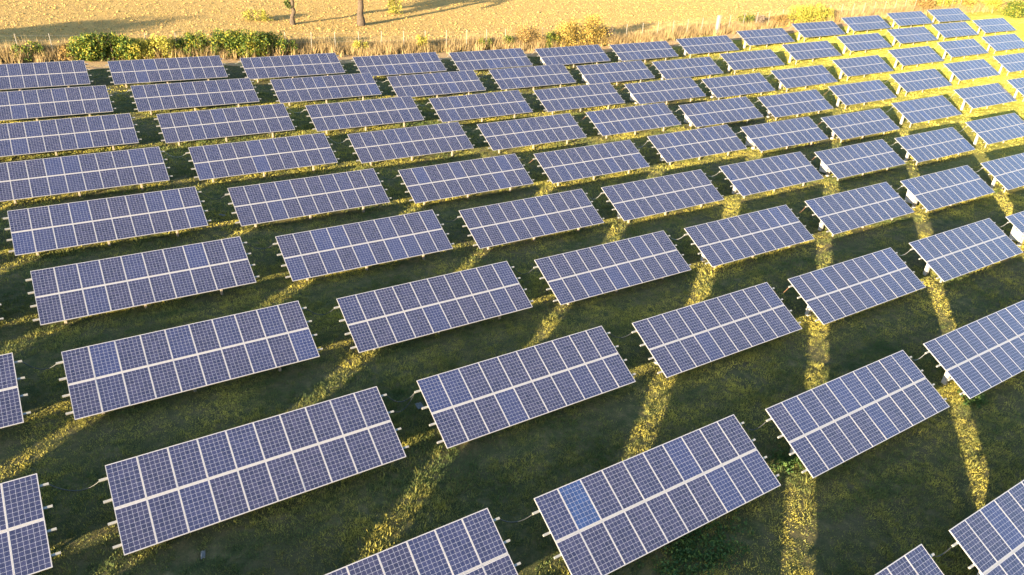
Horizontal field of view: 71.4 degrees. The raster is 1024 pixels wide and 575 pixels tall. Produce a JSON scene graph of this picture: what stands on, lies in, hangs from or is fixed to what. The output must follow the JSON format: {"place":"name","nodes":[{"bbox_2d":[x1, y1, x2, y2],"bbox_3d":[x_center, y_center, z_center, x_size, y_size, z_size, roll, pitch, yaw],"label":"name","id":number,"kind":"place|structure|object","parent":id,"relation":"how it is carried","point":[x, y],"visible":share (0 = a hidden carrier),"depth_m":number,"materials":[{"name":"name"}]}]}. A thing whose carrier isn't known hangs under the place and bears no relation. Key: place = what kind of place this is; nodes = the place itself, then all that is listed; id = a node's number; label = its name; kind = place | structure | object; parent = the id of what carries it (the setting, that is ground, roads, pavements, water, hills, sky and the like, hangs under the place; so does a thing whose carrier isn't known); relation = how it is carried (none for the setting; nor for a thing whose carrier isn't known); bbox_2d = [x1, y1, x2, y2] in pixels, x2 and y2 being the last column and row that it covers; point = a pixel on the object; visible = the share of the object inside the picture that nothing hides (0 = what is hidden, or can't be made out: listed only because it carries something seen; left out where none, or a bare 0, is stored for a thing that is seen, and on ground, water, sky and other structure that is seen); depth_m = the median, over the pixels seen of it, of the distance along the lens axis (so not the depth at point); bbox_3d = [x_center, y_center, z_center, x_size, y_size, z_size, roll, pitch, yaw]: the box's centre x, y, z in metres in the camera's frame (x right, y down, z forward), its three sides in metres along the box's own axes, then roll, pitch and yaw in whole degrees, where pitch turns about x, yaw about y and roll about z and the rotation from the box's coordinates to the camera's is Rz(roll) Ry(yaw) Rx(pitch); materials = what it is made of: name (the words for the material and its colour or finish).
{"place":"outdoors","nodes":[
{"label":"outdoors","id":0,"kind":"place"},
{"bbox_2d":[1,19,890,69],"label":"dirt track","id":1,"kind":"structure","parent":0,"point":[231,61],"depth_m":89.70,"materials":[{"name":"brown soil"}]},
{"bbox_2d":[0,0,1016,52],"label":"stubble field","id":2,"kind":"structure","parent":0,"point":[45,24],"depth_m":102.33,"materials":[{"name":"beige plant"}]},
{"bbox_2d":[572,13,612,44],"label":"bush","id":3,"kind":"object","parent":2,"relation":"on","point":[590,32],"visible":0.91,"depth_m":100.90,"materials":[{"name":"yellow plant"}]},
{"bbox_2d":[0,9,1023,574],"bbox_3d":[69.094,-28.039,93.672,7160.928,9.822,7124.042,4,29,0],"label":"ground","id":4,"kind":"structure","parent":0,"point":[186,547],"depth_m":35.23,"materials":[{"name":"green plant"}]},
{"bbox_2d":[0,353,30,428],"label":"solar table","id":5,"kind":"object","parent":4,"relation":"on","point":[11,414],"visible":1,"depth_m":28.54,"materials":[{"name":"glass"}]},
{"bbox_2d":[0,473,60,574],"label":"solar table","id":6,"kind":"object","parent":4,"relation":"on","point":[24,545],"visible":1,"depth_m":23.02,"materials":[{"name":"glass"}]},
{"bbox_2d":[0,60,92,90],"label":"solar table","id":7,"kind":"object","parent":4,"relation":"on","point":[19,76],"visible":0.94,"depth_m":63.96,"materials":[{"name":"glass"}]},
{"bbox_2d":[0,85,115,120],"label":"solar table","id":8,"kind":"object","parent":4,"relation":"on","point":[37,104],"visible":0.95,"depth_m":58.33,"materials":[{"name":"glass"}]},
{"bbox_2d":[0,113,141,156],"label":"solar table","id":9,"kind":"object","parent":4,"relation":"on","point":[22,138],"visible":0.91,"depth_m":52.97,"materials":[{"name":"glass"}]},
{"bbox_2d":[65,32,100,60],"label":"hedge shrub","id":10,"kind":"object","parent":4,"relation":"on","point":[78,43],"visible":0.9,"depth_m":72.32,"materials":[{"name":"green plant"}]},
{"bbox_2d":[0,147,172,203],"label":"solar table","id":11,"kind":"object","parent":4,"relation":"on","point":[24,179],"visible":0.9,"depth_m":47.57,"materials":[{"name":"glass"}]},
{"bbox_2d":[81,31,126,61],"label":"hedge shrub","id":12,"kind":"object","parent":4,"relation":"on","point":[95,38],"visible":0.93,"depth_m":73.29,"materials":[{"name":"green plant"}]},
{"bbox_2d":[3,186,210,255],"bbox_3d":[-23.906,-3.662,42.783,10.640,2.574,2.970,-14,33,-29],"label":"solar table","id":13,"kind":"object","parent":4,"relation":"on","point":[144,214],"visible":0.97,"depth_m":42.30,"materials":[{"name":"glass"}]},
{"bbox_2d":[100,33,139,59],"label":"hedge shrub","id":14,"kind":"object","parent":4,"relation":"on","point":[123,43],"visible":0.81,"depth_m":73.97,"materials":[{"name":"green plant"}]},
{"bbox_2d":[25,236,259,324],"bbox_3d":[-19.040,-0.095,37.542,10.640,2.574,2.969,-14,34,-29],"label":"solar table","id":15,"kind":"object","parent":4,"relation":"on","point":[64,293],"visible":0.91,"depth_m":37.02,"materials":[{"name":"glass"}]},
{"bbox_2d":[141,34,181,58],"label":"hedge shrub","id":16,"kind":"object","parent":4,"relation":"on","point":[161,44],"visible":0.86,"depth_m":75.85,"materials":[{"name":"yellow plant"}]},
{"bbox_2d":[105,55,229,87],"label":"solar table","id":17,"kind":"object","parent":4,"relation":"on","point":[165,70],"visible":0.91,"depth_m":69.15,"materials":[{"name":"glass"}]},
{"bbox_2d":[56,301,322,419],"bbox_3d":[-14.135,3.451,32.224,10.640,2.573,2.970,-14,34,-29],"label":"solar table","id":18,"kind":"object","parent":4,"relation":"on","point":[194,356],"visible":0.96,"depth_m":31.67,"materials":[{"name":"glass"}]},
{"bbox_2d":[128,78,260,114],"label":"solar table","id":19,"kind":"object","parent":4,"relation":"on","point":[194,95],"visible":0.91,"depth_m":63.77,"materials":[{"name":"glass"}]},
{"bbox_2d":[154,103,296,145],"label":"solar table","id":20,"kind":"object","parent":4,"relation":"on","point":[178,127],"visible":0.94,"depth_m":58.54,"materials":[{"name":"glass"}]},
{"bbox_2d":[209,27,242,57],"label":"hedge shrub","id":21,"kind":"object","parent":4,"relation":"on","point":[223,38],"visible":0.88,"depth_m":78.75,"materials":[{"name":"green plant"}]},
{"bbox_2d":[228,28,270,57],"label":"hedge shrub","id":22,"kind":"object","parent":4,"relation":"on","point":[244,42],"visible":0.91,"depth_m":79.58,"materials":[{"name":"green plant"}]},
{"bbox_2d":[98,386,408,555],"bbox_3d":[-9.259,6.937,26.923,10.640,2.574,2.971,-14,33,-29],"label":"solar table","id":23,"kind":"object","parent":4,"relation":"on","point":[249,467],"visible":0.98,"depth_m":26.31,"materials":[{"name":"glass"}]},
{"bbox_2d":[186,133,338,182],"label":"solar table","id":24,"kind":"object","parent":4,"relation":"on","point":[212,162],"visible":0.91,"depth_m":53.39,"materials":[{"name":"glass"}]},
{"bbox_2d":[238,53,345,82],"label":"solar table","id":25,"kind":"object","parent":4,"relation":"on","point":[288,66],"visible":0.93,"depth_m":74.91,"materials":[{"name":"glass"}]},
{"bbox_2d":[225,168,391,226],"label":"solar table","id":26,"kind":"object","parent":4,"relation":"on","point":[255,204],"visible":0.94,"depth_m":48.10,"materials":[{"name":"glass"}]},
{"bbox_2d":[268,73,382,105],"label":"solar table","id":27,"kind":"object","parent":4,"relation":"on","point":[322,88],"visible":0.94,"depth_m":69.65,"materials":[{"name":"glass"}]},
{"bbox_2d":[273,210,453,280],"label":"solar table","id":28,"kind":"object","parent":4,"relation":"on","point":[307,255],"visible":0.96,"depth_m":42.93,"materials":[{"name":"glass"}]},
{"bbox_2d":[304,96,424,133],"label":"solar table","id":29,"kind":"object","parent":4,"relation":"on","point":[349,114],"visible":0.94,"depth_m":64.27,"materials":[{"name":"glass"}]},
{"bbox_2d":[351,52,446,75],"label":"solar table","id":30,"kind":"object","parent":4,"relation":"on","point":[397,64],"visible":0.86,"depth_m":80.02,"materials":[{"name":"glass"}]},
{"bbox_2d":[346,122,474,165],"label":"solar table","id":31,"kind":"object","parent":4,"relation":"on","point":[383,145],"visible":0.94,"depth_m":59.23,"materials":[{"name":"glass"}]},
{"bbox_2d":[325,508,520,574],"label":"solar table","id":32,"kind":"object","parent":4,"relation":"on","point":[473,544],"visible":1,"depth_m":23.27,"materials":[{"name":"glass"}]},
{"bbox_2d":[334,261,532,352],"bbox_3d":[-3.904,1.280,38.068,10.640,2.574,2.970,-14,33,-29],"label":"solar table","id":33,"kind":"object","parent":4,"relation":"on","point":[379,318],"visible":0.97,"depth_m":37.55,"materials":[{"name":"glass"}]},
{"bbox_2d":[386,70,485,97],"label":"solar table","id":34,"kind":"object","parent":4,"relation":"on","point":[432,84],"visible":0.89,"depth_m":74.79,"materials":[{"name":"glass"}]},
{"bbox_2d":[397,154,533,204],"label":"solar table","id":35,"kind":"object","parent":4,"relation":"on","point":[424,184],"visible":0.96,"depth_m":53.78,"materials":[{"name":"glass"}]},
{"bbox_2d":[428,90,532,122],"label":"solar table","id":36,"kind":"object","parent":4,"relation":"on","point":[468,107],"visible":0.94,"depth_m":69.71,"materials":[{"name":"glass"}]},
{"bbox_2d":[9,0,961,57],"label":"wire fence","id":37,"kind":"object","parent":4,"relation":"on","point":[334,33],"visible":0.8,"depth_m":93.48,"materials":[{"name":"metal"}]},
{"bbox_2d":[448,48,532,70],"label":"solar table","id":38,"kind":"object","parent":4,"relation":"on","point":[489,59],"visible":0.93,"depth_m":85.82,"materials":[{"name":"glass"}]},
{"bbox_2d":[0,0,1023,63],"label":"dry weeds","id":39,"kind":"object","parent":4,"relation":"on","point":[376,48],"visible":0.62,"depth_m":94.16,"materials":[{"name":"plant"}]},
{"bbox_2d":[414,326,635,448],"bbox_3d":[0.875,4.717,32.694,10.640,2.574,2.970,-14,33,-29],"label":"solar table","id":40,"kind":"object","parent":4,"relation":"on","point":[467,403],"visible":0.99,"depth_m":32.14,"materials":[{"name":"glass"}]},
{"bbox_2d":[458,189,603,249],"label":"solar table","id":41,"kind":"object","parent":4,"relation":"on","point":[488,226],"visible":0.97,"depth_m":48.57,"materials":[{"name":"glass"}]},
{"bbox_2d":[476,113,586,152],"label":"solar table","id":42,"kind":"object","parent":4,"relation":"on","point":[508,134],"visible":0.93,"depth_m":64.50,"materials":[{"name":"glass"}]},
{"bbox_2d":[488,64,575,90],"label":"solar table","id":43,"kind":"object","parent":4,"relation":"on","point":[528,77],"visible":0.9,"depth_m":80.94,"materials":[{"name":"glass"}]},
{"bbox_2d":[550,17,585,46],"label":"bush","id":44,"kind":"object","parent":4,"relation":"on","point":[567,32],"visible":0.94,"depth_m":99.15,"materials":[{"name":"yellow plant"}]},
{"bbox_2d":[534,44,610,67],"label":"solar table","id":45,"kind":"object","parent":4,"relation":"on","point":[573,55],"visible":0.92,"depth_m":91.55,"materials":[{"name":"glass"}]},
{"bbox_2d":[533,83,624,114],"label":"solar table","id":46,"kind":"object","parent":4,"relation":"on","point":[572,97],"visible":0.96,"depth_m":75.51,"materials":[{"name":"glass"}]},
{"bbox_2d":[533,140,649,185],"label":"solar table","id":47,"kind":"object","parent":4,"relation":"on","point":[570,164],"visible":0.9,"depth_m":59.17,"materials":[{"name":"glass"}]},
{"bbox_2d":[533,230,690,304],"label":"solar table","id":48,"kind":"object","parent":4,"relation":"on","point":[581,274],"visible":0.97,"depth_m":43.16,"materials":[{"name":"glass"}]},
{"bbox_2d":[576,60,654,84],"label":"solar table","id":49,"kind":"object","parent":4,"relation":"on","point":[616,72],"visible":0.89,"depth_m":86.24,"materials":[{"name":"glass"}]},
{"bbox_2d":[585,103,680,138],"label":"solar table","id":50,"kind":"object","parent":4,"relation":"on","point":[634,119],"visible":0.91,"depth_m":70.38,"materials":[{"name":"glass"}]},
{"bbox_2d":[609,41,678,61],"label":"solar table","id":51,"kind":"object","parent":4,"relation":"on","point":[642,50],"visible":0.87,"depth_m":96.97,"materials":[{"name":"glass"}]},
{"bbox_2d":[532,414,780,574],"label":"solar table","id":52,"kind":"object","parent":4,"relation":"on","point":[592,531],"visible":0.98,"depth_m":26.62,"materials":[{"name":"glass"}]},
{"bbox_2d":[601,169,723,222],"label":"solar table","id":53,"kind":"object","parent":4,"relation":"on","point":[629,201],"visible":0.97,"depth_m":53.91,"materials":[{"name":"glass"}]},
{"bbox_2d":[624,77,705,104],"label":"solar table","id":54,"kind":"object","parent":4,"relation":"on","point":[642,93],"visible":0.93,"depth_m":81.07,"materials":[{"name":"glass"}]},
{"bbox_2d":[652,57,722,79],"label":"solar table","id":55,"kind":"object","parent":4,"relation":"on","point":[681,68],"visible":0.96,"depth_m":91.45,"materials":[{"name":"glass"}]},
{"bbox_2d":[636,508,753,574],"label":"weed patch","id":56,"kind":"object","parent":4,"relation":"on","point":[690,541],"visible":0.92,"depth_m":26.09,"materials":[{"name":"green plant"}]},
{"bbox_2d":[647,124,746,164],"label":"solar table","id":57,"kind":"object","parent":4,"relation":"on","point":[685,145],"visible":0.93,"depth_m":65.31,"materials":[{"name":"glass"}]},
{"bbox_2d":[676,35,738,57],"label":"solar table","id":58,"kind":"object","parent":4,"relation":"on","point":[698,45],"visible":0.96,"depth_m":102.27,"materials":[{"name":"glass"}]},
{"bbox_2d":[631,282,801,377],"bbox_3d":[11.078,2.502,38.159,10.640,2.573,2.969,-14,33,-29],"label":"solar table","id":59,"kind":"object","parent":4,"relation":"on","point":[681,340],"visible":0.94,"depth_m":37.64,"materials":[{"name":"glass"}]},
{"bbox_2d":[678,96,762,128],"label":"solar table","id":60,"kind":"object","parent":4,"relation":"on","point":[708,113],"visible":0.96,"depth_m":75.52,"materials":[{"name":"glass"}]},
{"bbox_2d":[701,73,774,99],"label":"solar table","id":61,"kind":"object","parent":4,"relation":"on","point":[728,86],"visible":0.98,"depth_m":86.28,"materials":[{"name":"glass"}]},
{"bbox_2d":[684,205,813,267],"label":"solar table","id":62,"kind":"object","parent":4,"relation":"on","point":[730,239],"visible":0.94,"depth_m":48.51,"materials":[{"name":"glass"}]},
{"bbox_2d":[720,49,784,73],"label":"solar table","id":63,"kind":"object","parent":4,"relation":"on","point":[735,61],"visible":0.94,"depth_m":97.08,"materials":[{"name":"glass"}]},
{"bbox_2d":[736,28,794,49],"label":"solar table","id":64,"kind":"object","parent":4,"relation":"on","point":[764,36],"visible":0.96,"depth_m":107.48,"materials":[{"name":"glass"}]},
{"bbox_2d":[719,152,823,198],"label":"solar table","id":65,"kind":"object","parent":4,"relation":"on","point":[773,173],"visible":0.99,"depth_m":59.60,"materials":[{"name":"glass"}]},
{"bbox_2d":[740,116,828,152],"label":"solar table","id":66,"kind":"object","parent":4,"relation":"on","point":[778,134],"visible":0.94,"depth_m":70.34,"materials":[{"name":"glass"}]},
{"bbox_2d":[757,89,833,119],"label":"solar table","id":67,"kind":"object","parent":4,"relation":"on","point":[789,104],"visible":0.94,"depth_m":81.04,"materials":[{"name":"glass"}]},
{"bbox_2d":[771,65,837,91],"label":"solar table","id":68,"kind":"object","parent":4,"relation":"on","point":[802,76],"visible":0.94,"depth_m":91.48,"materials":[{"name":"glass"}]},
{"bbox_2d":[782,41,840,64],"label":"solar table","id":69,"kind":"object","parent":4,"relation":"on","point":[808,50],"visible":0.98,"depth_m":102.28,"materials":[{"name":"glass"}]},
{"bbox_2d":[792,21,844,41],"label":"solar table","id":70,"kind":"object","parent":4,"relation":"on","point":[816,29],"visible":0.95,"depth_m":112.54,"materials":[{"name":"glass"}]},
{"bbox_2d":[788,247,924,324],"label":"solar table","id":71,"kind":"object","parent":4,"relation":"on","point":[832,293],"visible":0.97,"depth_m":43.13,"materials":[{"name":"glass"}]},
{"bbox_2d":[765,350,949,477],"bbox_3d":[15.910,5.926,32.686,10.640,2.575,2.970,-14,33,-29],"label":"solar table","id":72,"kind":"object","parent":4,"relation":"on","point":[846,416],"visible":0.98,"depth_m":32.12,"materials":[{"name":"glass"}]},
{"bbox_2d":[805,182,913,236],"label":"solar table","id":73,"kind":"object","parent":4,"relation":"on","point":[841,212],"visible":0.97,"depth_m":54.22,"materials":[{"name":"glass"}]},
{"bbox_2d":[814,139,905,180],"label":"solar table","id":74,"kind":"object","parent":4,"relation":"on","point":[852,160],"visible":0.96,"depth_m":65.02,"materials":[{"name":"glass"}]},
{"bbox_2d":[821,108,899,142],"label":"solar table","id":75,"kind":"object","parent":4,"relation":"on","point":[858,124],"visible":0.96,"depth_m":75.47,"materials":[{"name":"glass"}]},
{"bbox_2d":[828,80,896,108],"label":"solar table","id":76,"kind":"object","parent":4,"relation":"on","point":[860,92],"visible":0.94,"depth_m":86.40,"materials":[{"name":"glass"}]},
{"bbox_2d":[832,55,893,80],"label":"solar table","id":77,"kind":"object","parent":4,"relation":"on","point":[857,66],"visible":0.94,"depth_m":96.69,"materials":[{"name":"glass"}]},
{"bbox_2d":[837,33,891,54],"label":"solar table","id":78,"kind":"object","parent":4,"relation":"on","point":[859,42],"visible":0.95,"depth_m":107.23,"materials":[{"name":"glass"}]},
{"bbox_2d":[841,15,890,34],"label":"solar table","id":79,"kind":"object","parent":4,"relation":"on","point":[860,23],"visible":0.95,"depth_m":117.69,"materials":[{"name":"glass"}]},
{"bbox_2d":[875,544,943,574],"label":"solar table","id":80,"kind":"object","parent":4,"relation":"on","point":[918,560],"visible":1,"depth_m":24.03,"materials":[{"name":"glass"}]},
{"bbox_2d":[887,11,932,27],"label":"solar table","id":81,"kind":"object","parent":4,"relation":"on","point":[909,18],"visible":0.96,"depth_m":123.13,"materials":[{"name":"glass"}]},
{"bbox_2d":[887,26,937,46],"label":"solar table","id":82,"kind":"object","parent":4,"relation":"on","point":[910,35],"visible":0.91,"depth_m":112.59,"materials":[{"name":"glass"}]},
{"bbox_2d":[888,46,943,69],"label":"solar table","id":83,"kind":"object","parent":4,"relation":"on","point":[914,55],"visible":0.94,"depth_m":102.11,"materials":[{"name":"glass"}]},
{"bbox_2d":[889,69,951,95],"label":"solar table","id":84,"kind":"object","parent":4,"relation":"on","point":[922,80],"visible":0.94,"depth_m":91.75,"materials":[{"name":"glass"}]},
{"bbox_2d":[891,95,961,127],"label":"solar table","id":85,"kind":"object","parent":4,"relation":"on","point":[928,109],"visible":0.92,"depth_m":81.24,"materials":[{"name":"glass"}]},
{"bbox_2d":[894,127,974,164],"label":"solar table","id":86,"kind":"object","parent":4,"relation":"on","point":[929,145],"visible":0.94,"depth_m":70.53,"materials":[{"name":"glass"}]},
{"bbox_2d":[900,165,993,212],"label":"solar table","id":87,"kind":"object","parent":4,"relation":"on","point":[937,190],"visible":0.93,"depth_m":59.70,"materials":[{"name":"glass"}]},
{"bbox_2d":[927,8,970,23],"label":"solar table","id":88,"kind":"object","parent":4,"relation":"on","point":[949,14],"visible":0.94,"depth_m":128.50,"materials":[{"name":"glass"}]},
{"bbox_2d":[931,22,978,39],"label":"solar table","id":89,"kind":"object","parent":4,"relation":"on","point":[950,30],"visible":0.96,"depth_m":118.00,"materials":[{"name":"glass"}]},
{"bbox_2d":[937,39,988,60],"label":"solar table","id":90,"kind":"object","parent":4,"relation":"on","point":[958,48],"visible":0.94,"depth_m":107.54,"materials":[{"name":"glass"}]},
{"bbox_2d":[909,218,1022,282],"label":"solar table","id":91,"kind":"object","parent":4,"relation":"on","point":[955,252],"visible":0.96,"depth_m":48.86,"materials":[{"name":"glass"}]},
{"bbox_2d":[944,59,999,83],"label":"solar table","id":92,"kind":"object","parent":4,"relation":"on","point":[970,69],"visible":0.95,"depth_m":97.22,"materials":[{"name":"glass"}]},
{"bbox_2d":[923,300,1023,398],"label":"solar table","id":93,"kind":"object","parent":4,"relation":"on","point":[977,357],"visible":0.98,"depth_m":37.30,"materials":[{"name":"glass"}]},
{"bbox_2d":[954,83,1016,112],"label":"solar table","id":94,"kind":"object","parent":4,"relation":"on","point":[987,95],"visible":0.91,"depth_m":86.89,"materials":[{"name":"glass"}]},
{"bbox_2d":[949,480,1023,574],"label":"solar table","id":95,"kind":"object","parent":4,"relation":"on","point":[989,538],"visible":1,"depth_m":25.72,"materials":[{"name":"glass"}]},
{"bbox_2d":[972,18,1015,35],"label":"solar table","id":96,"kind":"object","parent":4,"relation":"on","point":[995,25],"visible":0.9,"depth_m":123.41,"materials":[{"name":"glass"}]},
{"bbox_2d":[965,113,1023,147],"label":"solar table","id":97,"kind":"object","parent":4,"relation":"on","point":[996,129],"visible":0.94,"depth_m":76.00,"materials":[{"name":"glass"}]},
{"bbox_2d":[980,153,1023,192],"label":"solar table","id":98,"kind":"object","parent":4,"relation":"on","point":[1007,173],"visible":0.94,"depth_m":64.19,"materials":[{"name":"glass"}]},
{"bbox_2d":[982,34,1023,53],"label":"solar table","id":99,"kind":"object","parent":4,"relation":"on","point":[1006,42],"visible":0.94,"depth_m":112.64,"materials":[{"name":"glass"}]},
{"bbox_2d":[993,53,1023,75],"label":"solar table","id":100,"kind":"object","parent":4,"relation":"on","point":[1011,62],"visible":0.96,"depth_m":101.52,"materials":[{"name":"glass"}]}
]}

